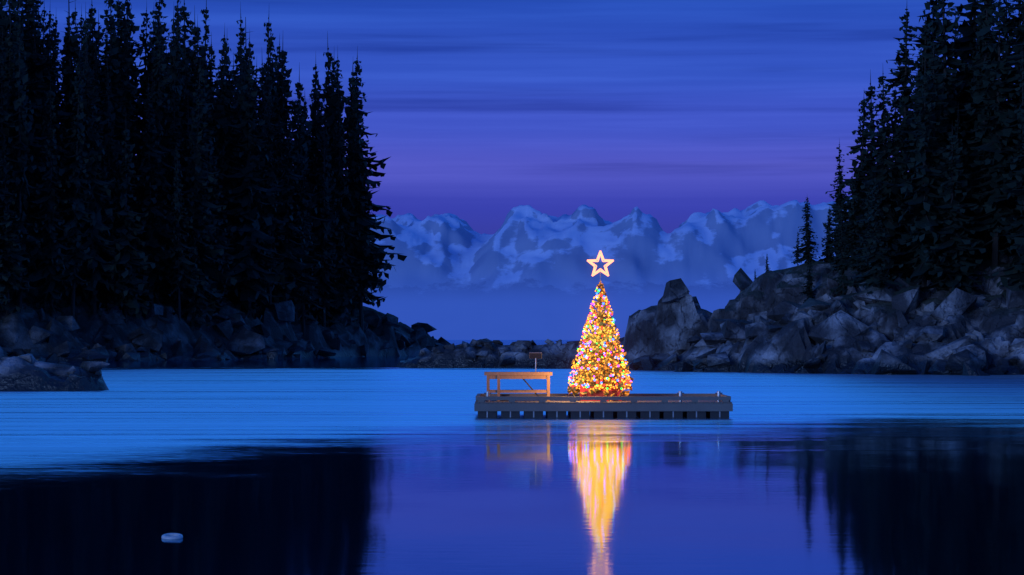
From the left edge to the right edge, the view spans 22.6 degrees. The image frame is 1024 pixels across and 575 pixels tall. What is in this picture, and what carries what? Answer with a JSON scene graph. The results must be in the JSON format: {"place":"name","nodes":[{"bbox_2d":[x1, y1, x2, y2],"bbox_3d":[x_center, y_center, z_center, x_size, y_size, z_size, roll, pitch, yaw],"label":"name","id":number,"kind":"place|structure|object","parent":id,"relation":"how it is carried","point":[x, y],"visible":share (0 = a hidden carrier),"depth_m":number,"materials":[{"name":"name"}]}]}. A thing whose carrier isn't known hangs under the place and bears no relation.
{"place":"outdoors","nodes":[
{"label":"outdoors","id":0,"kind":"place"},
{"bbox_2d":[0,234,436,360],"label":"headland rock","id":1,"kind":"object","parent":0,"point":[15,328],"visible":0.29,"depth_m":384.86,"materials":[{"name":"grey stone"}]},
{"bbox_2d":[0,26,32,309],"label":"forest tree","id":2,"kind":"object","parent":1,"relation":"on","point":[4,116],"visible":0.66,"depth_m":362.40,"materials":[{"name":"green plant"}]},
{"bbox_2d":[2,1,42,308],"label":"forest tree","id":3,"kind":"object","parent":1,"relation":"on","point":[21,144],"visible":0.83,"depth_m":363.88,"materials":[{"name":"green plant"}]},
{"bbox_2d":[0,18,44,263],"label":"forest tree","id":4,"kind":"object","parent":1,"relation":"on","point":[9,41],"visible":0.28,"depth_m":367.48,"materials":[{"name":"green plant"}]},
{"bbox_2d":[5,30,46,300],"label":"forest tree","id":5,"kind":"object","parent":1,"relation":"on","point":[26,208],"visible":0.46,"depth_m":367.46,"materials":[{"name":"green plant"}]},
{"bbox_2d":[0,0,59,230],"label":"forest tree","id":6,"kind":"object","parent":1,"relation":"on","point":[5,24],"visible":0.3,"depth_m":370.82,"materials":[{"name":"green plant"}]},
{"bbox_2d":[12,0,58,146],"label":"forest tree","id":7,"kind":"object","parent":1,"relation":"on","point":[23,12],"visible":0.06,"depth_m":393.98,"materials":[{"name":"green plant"}]},
{"bbox_2d":[17,0,72,229],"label":"forest tree","id":8,"kind":"object","parent":1,"relation":"on","point":[33,42],"visible":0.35,"depth_m":380.37,"materials":[{"name":"green plant"}]},
{"bbox_2d":[22,83,73,317],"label":"forest tree","id":9,"kind":"object","parent":1,"relation":"on","point":[53,261],"visible":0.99,"depth_m":367.25,"materials":[{"name":"green plant"}]},
{"bbox_2d":[38,7,63,156],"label":"forest tree","id":10,"kind":"object","parent":1,"relation":"on","point":[41,45],"visible":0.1,"depth_m":397.41,"materials":[{"name":"green plant"}]},
{"bbox_2d":[50,17,64,136],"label":"forest tree","id":11,"kind":"object","parent":1,"relation":"on","point":[55,61],"visible":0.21,"depth_m":405.52,"materials":[{"name":"green plant"}]},
{"bbox_2d":[42,11,73,224],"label":"forest tree","id":12,"kind":"object","parent":1,"relation":"on","point":[49,41],"visible":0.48,"depth_m":384.05,"materials":[{"name":"green plant"}]},
{"bbox_2d":[55,16,77,232],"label":"forest tree","id":13,"kind":"object","parent":1,"relation":"on","point":[66,100],"visible":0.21,"depth_m":400.60,"materials":[{"name":"green plant"}]},
{"bbox_2d":[55,0,82,218],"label":"forest tree","id":14,"kind":"object","parent":1,"relation":"on","point":[70,42],"visible":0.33,"depth_m":391.92,"materials":[{"name":"green plant"}]},
{"bbox_2d":[46,53,97,332],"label":"forest tree","id":15,"kind":"object","parent":1,"relation":"on","point":[74,262],"visible":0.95,"depth_m":371.37,"materials":[{"name":"green plant"}]},
{"bbox_2d":[61,10,116,305],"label":"forest tree","id":16,"kind":"object","parent":1,"relation":"on","point":[95,93],"visible":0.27,"depth_m":379.02,"materials":[{"name":"green plant"}]},
{"bbox_2d":[58,58,127,315],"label":"forest tree","id":17,"kind":"object","parent":1,"relation":"on","point":[92,237],"visible":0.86,"depth_m":374.61,"materials":[{"name":"green plant"}]},
{"bbox_2d":[66,4,134,203],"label":"forest tree","id":18,"kind":"object","parent":1,"relation":"on","point":[92,20],"visible":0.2,"depth_m":400.71,"materials":[{"name":"green plant"}]},
{"bbox_2d":[67,0,142,237],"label":"forest tree","id":19,"kind":"object","parent":1,"relation":"on","point":[111,59],"visible":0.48,"depth_m":393.35,"materials":[{"name":"green plant"}]},
{"bbox_2d":[91,36,118,235],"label":"forest tree","id":20,"kind":"object","parent":1,"relation":"on","point":[97,76],"visible":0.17,"depth_m":392.34,"materials":[{"name":"green plant"}]},
{"bbox_2d":[107,0,147,195],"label":"forest tree","id":21,"kind":"object","parent":1,"relation":"on","point":[118,8],"visible":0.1,"depth_m":414.26,"materials":[{"name":"green plant"}]},
{"bbox_2d":[114,22,144,242],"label":"forest tree","id":22,"kind":"object","parent":1,"relation":"on","point":[129,98],"visible":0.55,"depth_m":395.75,"materials":[{"name":"green plant"}]},
{"bbox_2d":[112,0,146,236],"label":"forest tree","id":23,"kind":"object","parent":1,"relation":"on","point":[135,71],"visible":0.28,"depth_m":410.17,"materials":[{"name":"green plant"}]},
{"bbox_2d":[133,7,158,194],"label":"forest tree","id":24,"kind":"object","parent":1,"relation":"on","point":[144,81],"visible":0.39,"depth_m":413.94,"materials":[{"name":"green plant"}]},
{"bbox_2d":[138,0,171,182],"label":"forest tree","id":25,"kind":"object","parent":1,"relation":"on","point":[157,15],"visible":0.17,"depth_m":421.04,"materials":[{"name":"green plant"}]},
{"bbox_2d":[136,83,174,294],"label":"forest tree","id":26,"kind":"object","parent":1,"relation":"on","point":[154,123],"visible":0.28,"depth_m":396.24,"materials":[{"name":"green plant"}]},
{"bbox_2d":[130,83,189,307],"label":"forest tree","id":27,"kind":"object","parent":1,"relation":"on","point":[151,240],"visible":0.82,"depth_m":388.90,"materials":[{"name":"green plant"}]},
{"bbox_2d":[132,26,190,303],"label":"forest tree","id":28,"kind":"object","parent":1,"relation":"on","point":[160,181],"visible":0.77,"depth_m":392.32,"materials":[{"name":"green plant"}]},
{"bbox_2d":[136,38,186,240],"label":"forest tree","id":29,"kind":"object","parent":1,"relation":"on","point":[162,122],"visible":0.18,"depth_m":401.63,"materials":[{"name":"green plant"}]},
{"bbox_2d":[141,15,188,286],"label":"forest tree","id":30,"kind":"object","parent":1,"relation":"on","point":[175,63],"visible":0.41,"depth_m":401.31,"materials":[{"name":"green plant"}]},
{"bbox_2d":[166,1,189,190],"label":"forest tree","id":31,"kind":"object","parent":1,"relation":"on","point":[178,30],"visible":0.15,"depth_m":413.15,"materials":[{"name":"green plant"}]},
{"bbox_2d":[180,0,208,160],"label":"forest tree","id":32,"kind":"object","parent":1,"relation":"on","point":[184,29],"visible":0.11,"depth_m":422.83,"materials":[{"name":"green plant"}]},
{"bbox_2d":[177,46,220,240],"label":"forest tree","id":33,"kind":"object","parent":1,"relation":"on","point":[186,110],"visible":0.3,"depth_m":408.87,"materials":[{"name":"green plant"}]},
{"bbox_2d":[167,65,236,314],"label":"forest tree","id":34,"kind":"object","parent":1,"relation":"on","point":[197,205],"visible":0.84,"depth_m":393.76,"materials":[{"name":"green plant"}]},
{"bbox_2d":[200,0,214,117],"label":"forest tree","id":35,"kind":"object","parent":1,"relation":"on","point":[206,27],"visible":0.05,"depth_m":433.81,"materials":[{"name":"green plant"}]},
{"bbox_2d":[182,6,235,251],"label":"forest tree","id":36,"kind":"object","parent":1,"relation":"on","point":[193,57],"visible":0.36,"depth_m":415.31,"materials":[{"name":"green plant"}]},
{"bbox_2d":[204,36,240,184],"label":"forest tree","id":37,"kind":"object","parent":1,"relation":"on","point":[213,100],"visible":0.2,"depth_m":421.88,"materials":[{"name":"green plant"}]},
{"bbox_2d":[0,300,456,361],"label":"rocky shore","id":38,"kind":"structure","parent":1,"relation":"on","point":[245,341],"depth_m":395.57,"materials":[{"name":"grey stone"}]},
{"bbox_2d":[184,87,234,311],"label":"forest tree","id":39,"kind":"object","parent":38,"relation":"on","point":[212,239],"visible":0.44,"depth_m":402.26,"materials":[{"name":"green plant"}]},
{"bbox_2d":[258,93,289,303],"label":"forest tree","id":40,"kind":"object","parent":38,"relation":"on","point":[270,180],"visible":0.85,"depth_m":417.57,"materials":[{"name":"green plant"}]},
{"bbox_2d":[267,119,322,302],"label":"forest tree","id":41,"kind":"object","parent":38,"relation":"on","point":[287,273],"visible":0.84,"depth_m":423.39,"materials":[{"name":"green plant"}]},
{"bbox_2d":[207,29,274,288],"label":"forest tree","id":42,"kind":"object","parent":1,"relation":"on","point":[223,120],"visible":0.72,"depth_m":411.80,"materials":[{"name":"green plant"}]},
{"bbox_2d":[227,1,257,171],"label":"forest tree","id":43,"kind":"object","parent":1,"relation":"on","point":[242,38],"visible":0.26,"depth_m":431.51,"materials":[{"name":"green plant"}]},
{"bbox_2d":[217,52,294,319],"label":"forest tree","id":44,"kind":"object","parent":1,"relation":"on","point":[248,274],"visible":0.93,"depth_m":409.91,"materials":[{"name":"green plant"}]},
{"bbox_2d":[252,17,285,176],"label":"forest tree","id":45,"kind":"object","parent":1,"relation":"on","point":[271,78],"visible":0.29,"depth_m":435.96,"materials":[{"name":"green plant"}]},
{"bbox_2d":[258,88,298,257],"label":"forest tree","id":46,"kind":"object","parent":1,"relation":"on","point":[261,133],"visible":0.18,"depth_m":427.61,"materials":[{"name":"green plant"}]},
{"bbox_2d":[253,62,308,292],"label":"forest tree","id":47,"kind":"object","parent":1,"relation":"on","point":[262,78],"visible":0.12,"depth_m":433.33,"materials":[{"name":"green plant"}]},
{"bbox_2d":[271,37,305,178],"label":"forest tree","id":48,"kind":"object","parent":1,"relation":"on","point":[279,57],"visible":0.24,"depth_m":444.20,"materials":[{"name":"green plant"}]},
{"bbox_2d":[272,117,311,300],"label":"forest tree","id":49,"kind":"object","parent":1,"relation":"on","point":[293,251],"visible":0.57,"depth_m":426.71,"materials":[{"name":"green plant"}]},
{"bbox_2d":[271,45,314,256],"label":"forest tree","id":50,"kind":"object","parent":1,"relation":"on","point":[287,71],"visible":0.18,"depth_m":445.84,"materials":[{"name":"green plant"}]},
{"bbox_2d":[273,65,313,275],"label":"forest tree","id":51,"kind":"object","parent":1,"relation":"on","point":[283,114],"visible":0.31,"depth_m":440.41,"materials":[{"name":"green plant"}]},
{"bbox_2d":[276,97,321,320],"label":"forest tree","id":52,"kind":"object","parent":1,"relation":"on","point":[300,137],"visible":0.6,"depth_m":431.56,"materials":[{"name":"green plant"}]},
{"bbox_2d":[272,62,340,309],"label":"forest tree","id":53,"kind":"object","parent":1,"relation":"on","point":[305,155],"visible":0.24,"depth_m":438.58,"materials":[{"name":"green plant"}]},
{"bbox_2d":[289,151,326,336],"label":"forest tree","id":54,"kind":"object","parent":1,"relation":"on","point":[297,302],"visible":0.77,"depth_m":429.56,"materials":[{"name":"green plant"}]},
{"bbox_2d":[302,91,328,261],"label":"forest tree","id":55,"kind":"object","parent":1,"relation":"on","point":[309,190],"visible":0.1,"depth_m":450.16,"materials":[{"name":"green plant"}]},
{"bbox_2d":[306,64,344,300],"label":"forest tree","id":56,"kind":"object","parent":1,"relation":"on","point":[315,129],"visible":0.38,"depth_m":453.62,"materials":[{"name":"green plant"}]},
{"bbox_2d":[310,119,345,326],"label":"forest tree","id":57,"kind":"object","parent":1,"relation":"on","point":[329,318],"visible":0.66,"depth_m":444.61,"materials":[{"name":"green plant"}]},
{"bbox_2d":[309,108,346,314],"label":"forest tree","id":58,"kind":"object","parent":1,"relation":"on","point":[331,235],"visible":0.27,"depth_m":449.44,"materials":[{"name":"green plant"}]},
{"bbox_2d":[305,141,351,327],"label":"forest tree","id":59,"kind":"object","parent":1,"relation":"on","point":[326,291],"visible":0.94,"depth_m":440.64,"materials":[{"name":"green plant"}]},
{"bbox_2d":[331,55,350,197],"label":"forest tree","id":60,"kind":"object","parent":1,"relation":"on","point":[337,75],"visible":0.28,"depth_m":459.94,"materials":[{"name":"green plant"}]},
{"bbox_2d":[329,95,366,327],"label":"forest tree","id":61,"kind":"object","parent":1,"relation":"on","point":[337,162],"visible":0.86,"depth_m":451.37,"materials":[{"name":"green plant"}]},
{"bbox_2d":[317,31,384,299],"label":"forest tree","id":62,"kind":"object","parent":1,"relation":"on","point":[329,94],"visible":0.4,"depth_m":458.08,"materials":[{"name":"green plant"}]},
{"bbox_2d":[331,74,386,321],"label":"forest tree","id":63,"kind":"object","parent":1,"relation":"on","point":[351,135],"visible":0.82,"depth_m":454.18,"materials":[{"name":"green plant"}]},
{"bbox_2d":[342,75,391,331],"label":"forest tree","id":64,"kind":"object","parent":1,"relation":"on","point":[361,220],"visible":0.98,"depth_m":454.42,"materials":[{"name":"green plant"}]},
{"bbox_2d":[344,46,406,278],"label":"forest tree","id":65,"kind":"object","parent":1,"relation":"on","point":[378,236],"visible":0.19,"depth_m":465.24,"materials":[{"name":"green plant"}]},
{"bbox_2d":[0,0,1021,234],"label":"sky","id":66,"kind":"structure","parent":0,"point":[671,110],"materials":[{"name":"blue"}]},
{"bbox_2d":[0,340,1023,574],"bbox_3d":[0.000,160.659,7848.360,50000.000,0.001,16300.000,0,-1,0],"label":"sea water","id":67,"kind":"structure","parent":0,"point":[376,465],"depth_m":57.87,"materials":[{"name":"blue liquid"}]},
{"bbox_2d":[0,346,109,390],"bbox_3d":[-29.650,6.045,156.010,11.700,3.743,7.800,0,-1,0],"label":"islet rock","id":68,"kind":"object","parent":67,"relation":"in","point":[19,374],"visible":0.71,"depth_m":153.27,"materials":[{"name":"grey stone"}]},
{"bbox_2d":[396,337,623,367],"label":"reef rock","id":69,"kind":"object","parent":67,"relation":"in","point":[553,355],"visible":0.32,"depth_m":280.23,"materials":[{"name":"grey stone"}]},
{"bbox_2d":[474,391,732,417],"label":"float dock","id":70,"kind":"object","parent":67,"relation":"on","point":[680,404],"visible":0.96,"depth_m":99.96,"materials":[{"name":"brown wood"}]},
{"bbox_2d":[484,352,551,400],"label":"wooden bench","id":71,"kind":"object","parent":70,"relation":"on","point":[498,376],"visible":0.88,"depth_m":101.51,"materials":[{"name":"brown wood"}]},
{"bbox_2d":[567,280,633,400],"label":"christmas tree","id":72,"kind":"object","parent":70,"relation":"on","point":[606,370],"visible":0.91,"depth_m":102.42,"materials":[{"name":"green plant"}]},
{"bbox_2d":[568,287,631,389],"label":"tree lights","id":73,"kind":"object","parent":72,"relation":"on","point":[579,358],"visible":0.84,"depth_m":102.24},
{"bbox_2d":[587,251,613,281],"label":"star tree topper","id":74,"kind":"object","parent":72,"relation":"attached to","point":[605,272],"visible":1,"depth_m":102.81,"materials":[{"name":"white plastic"}]},
{"bbox_2d":[363,196,851,339],"bbox_3d":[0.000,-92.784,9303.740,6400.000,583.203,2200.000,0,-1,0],"label":"mountain terrain","id":75,"kind":"structure","parent":0,"point":[523,272],"depth_m":8602.43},
{"bbox_2d":[620,251,1023,375],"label":"headland rock","id":76,"kind":"object","parent":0,"point":[659,327],"visible":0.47,"depth_m":238.12,"materials":[{"name":"grey stone"}]},
{"bbox_2d":[792,197,818,264],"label":"forest tree","id":77,"kind":"object","parent":76,"relation":"on","point":[808,248],"visible":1,"depth_m":258.06,"materials":[{"name":"green plant"}]},
{"bbox_2d":[799,256,814,302],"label":"forest tree","id":78,"kind":"object","parent":76,"relation":"on","point":[808,286],"visible":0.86,"depth_m":252.01,"materials":[{"name":"green plant"}]},
{"bbox_2d":[818,208,836,262],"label":"forest tree","id":79,"kind":"object","parent":76,"relation":"on","point":[828,258],"visible":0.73,"depth_m":260.32,"materials":[{"name":"green plant"}]},
{"bbox_2d":[823,140,859,265],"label":"forest tree","id":80,"kind":"object","parent":76,"relation":"on","point":[839,196],"visible":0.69,"depth_m":256.24,"materials":[{"name":"green plant"}]},
{"bbox_2d":[829,213,855,295],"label":"forest tree","id":81,"kind":"object","parent":76,"relation":"on","point":[842,289],"visible":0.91,"depth_m":247.85,"materials":[{"name":"green plant"}]},
{"bbox_2d":[822,102,881,254],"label":"forest tree","id":82,"kind":"object","parent":76,"relation":"on","point":[862,163],"visible":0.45,"depth_m":261.35,"materials":[{"name":"green plant"}]},
{"bbox_2d":[839,175,864,269],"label":"forest tree","id":83,"kind":"object","parent":76,"relation":"on","point":[852,245],"visible":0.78,"depth_m":253.56,"materials":[{"name":"green plant"}]},
{"bbox_2d":[848,192,877,282],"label":"forest tree","id":84,"kind":"object","parent":76,"relation":"on","point":[859,264],"visible":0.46,"depth_m":244.14,"materials":[{"name":"green plant"}]},
{"bbox_2d":[844,69,883,227],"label":"forest tree","id":85,"kind":"object","parent":76,"relation":"on","point":[872,126],"visible":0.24,"depth_m":264.64,"materials":[{"name":"green plant"}]},
{"bbox_2d":[849,180,902,302],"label":"forest tree","id":86,"kind":"object","parent":76,"relation":"on","point":[875,259],"visible":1,"depth_m":238.13,"materials":[{"name":"green plant"}]},
{"bbox_2d":[848,73,909,285],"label":"forest tree","id":87,"kind":"object","parent":76,"relation":"on","point":[890,224],"visible":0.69,"depth_m":246.77,"materials":[{"name":"green plant"}]},
{"bbox_2d":[849,6,917,247],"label":"forest tree","id":88,"kind":"object","parent":76,"relation":"on","point":[903,78],"visible":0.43,"depth_m":255.88,"materials":[{"name":"green plant"}]},
{"bbox_2d":[877,90,917,278],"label":"forest tree","id":89,"kind":"object","parent":76,"relation":"on","point":[897,146],"visible":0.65,"depth_m":248.31,"materials":[{"name":"green plant"}]},
{"bbox_2d":[859,0,948,239],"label":"forest tree","id":90,"kind":"object","parent":76,"relation":"on","point":[928,20],"visible":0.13,"depth_m":257.85,"materials":[{"name":"green plant"}]},
{"bbox_2d":[899,57,942,231],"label":"forest tree","id":91,"kind":"object","parent":76,"relation":"on","point":[912,128],"visible":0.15,"depth_m":252.72,"materials":[{"name":"green plant"}]},
{"bbox_2d":[884,71,963,287],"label":"forest tree","id":92,"kind":"object","parent":76,"relation":"on","point":[925,172],"visible":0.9,"depth_m":240.23,"materials":[{"name":"green plant"}]},
{"bbox_2d":[884,0,973,209],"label":"forest tree","id":93,"kind":"object","parent":76,"relation":"on","point":[944,46],"visible":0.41,"depth_m":248.25,"materials":[{"name":"green plant"}]},
{"bbox_2d":[897,17,962,217],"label":"forest tree","id":94,"kind":"object","parent":76,"relation":"on","point":[925,50],"visible":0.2,"depth_m":253.24,"materials":[{"name":"green plant"}]},
{"bbox_2d":[878,40,984,261],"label":"forest tree","id":95,"kind":"object","parent":76,"relation":"on","point":[939,150],"visible":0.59,"depth_m":242.15,"materials":[{"name":"green plant"}]},
{"bbox_2d":[909,126,989,292],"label":"forest tree","id":96,"kind":"object","parent":76,"relation":"on","point":[954,244],"visible":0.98,"depth_m":237.71,"materials":[{"name":"green plant"}]},
{"bbox_2d":[912,0,1001,235],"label":"forest tree","id":97,"kind":"object","parent":76,"relation":"on","point":[966,44],"visible":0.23,"depth_m":253.45,"materials":[{"name":"green plant"}]},
{"bbox_2d":[949,0,1021,257],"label":"forest tree","id":98,"kind":"object","parent":76,"relation":"on","point":[985,21],"visible":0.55,"depth_m":244.65,"materials":[{"name":"green plant"}]},
{"bbox_2d":[960,2,1020,253],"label":"forest tree","id":99,"kind":"object","parent":76,"relation":"on","point":[987,233],"visible":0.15,"depth_m":247.94,"materials":[{"name":"green plant"}]},
{"bbox_2d":[959,0,1022,265],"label":"forest tree","id":100,"kind":"object","parent":76,"relation":"on","point":[999,144],"visible":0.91,"depth_m":240.64,"materials":[{"name":"green plant"}]},
{"bbox_2d":[963,0,1021,252],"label":"forest tree","id":101,"kind":"object","parent":76,"relation":"on","point":[1003,239],"visible":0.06,"depth_m":250.22,"materials":[{"name":"green plant"}]},
{"bbox_2d":[981,4,1023,190],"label":"forest tree","id":102,"kind":"object","parent":76,"relation":"on","point":[1019,39],"visible":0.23,"depth_m":244.30,"materials":[{"name":"green plant"}]},
{"bbox_2d":[984,0,1023,252],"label":"forest tree","id":103,"kind":"object","parent":76,"relation":"on","point":[1018,19],"visible":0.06,"depth_m":255.59,"materials":[{"name":"green plant"}]},
{"bbox_2d":[989,0,1023,270],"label":"forest tree","id":104,"kind":"object","parent":76,"relation":"on","point":[1019,48],"visible":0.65,"depth_m":238.91,"materials":[{"name":"green plant"}]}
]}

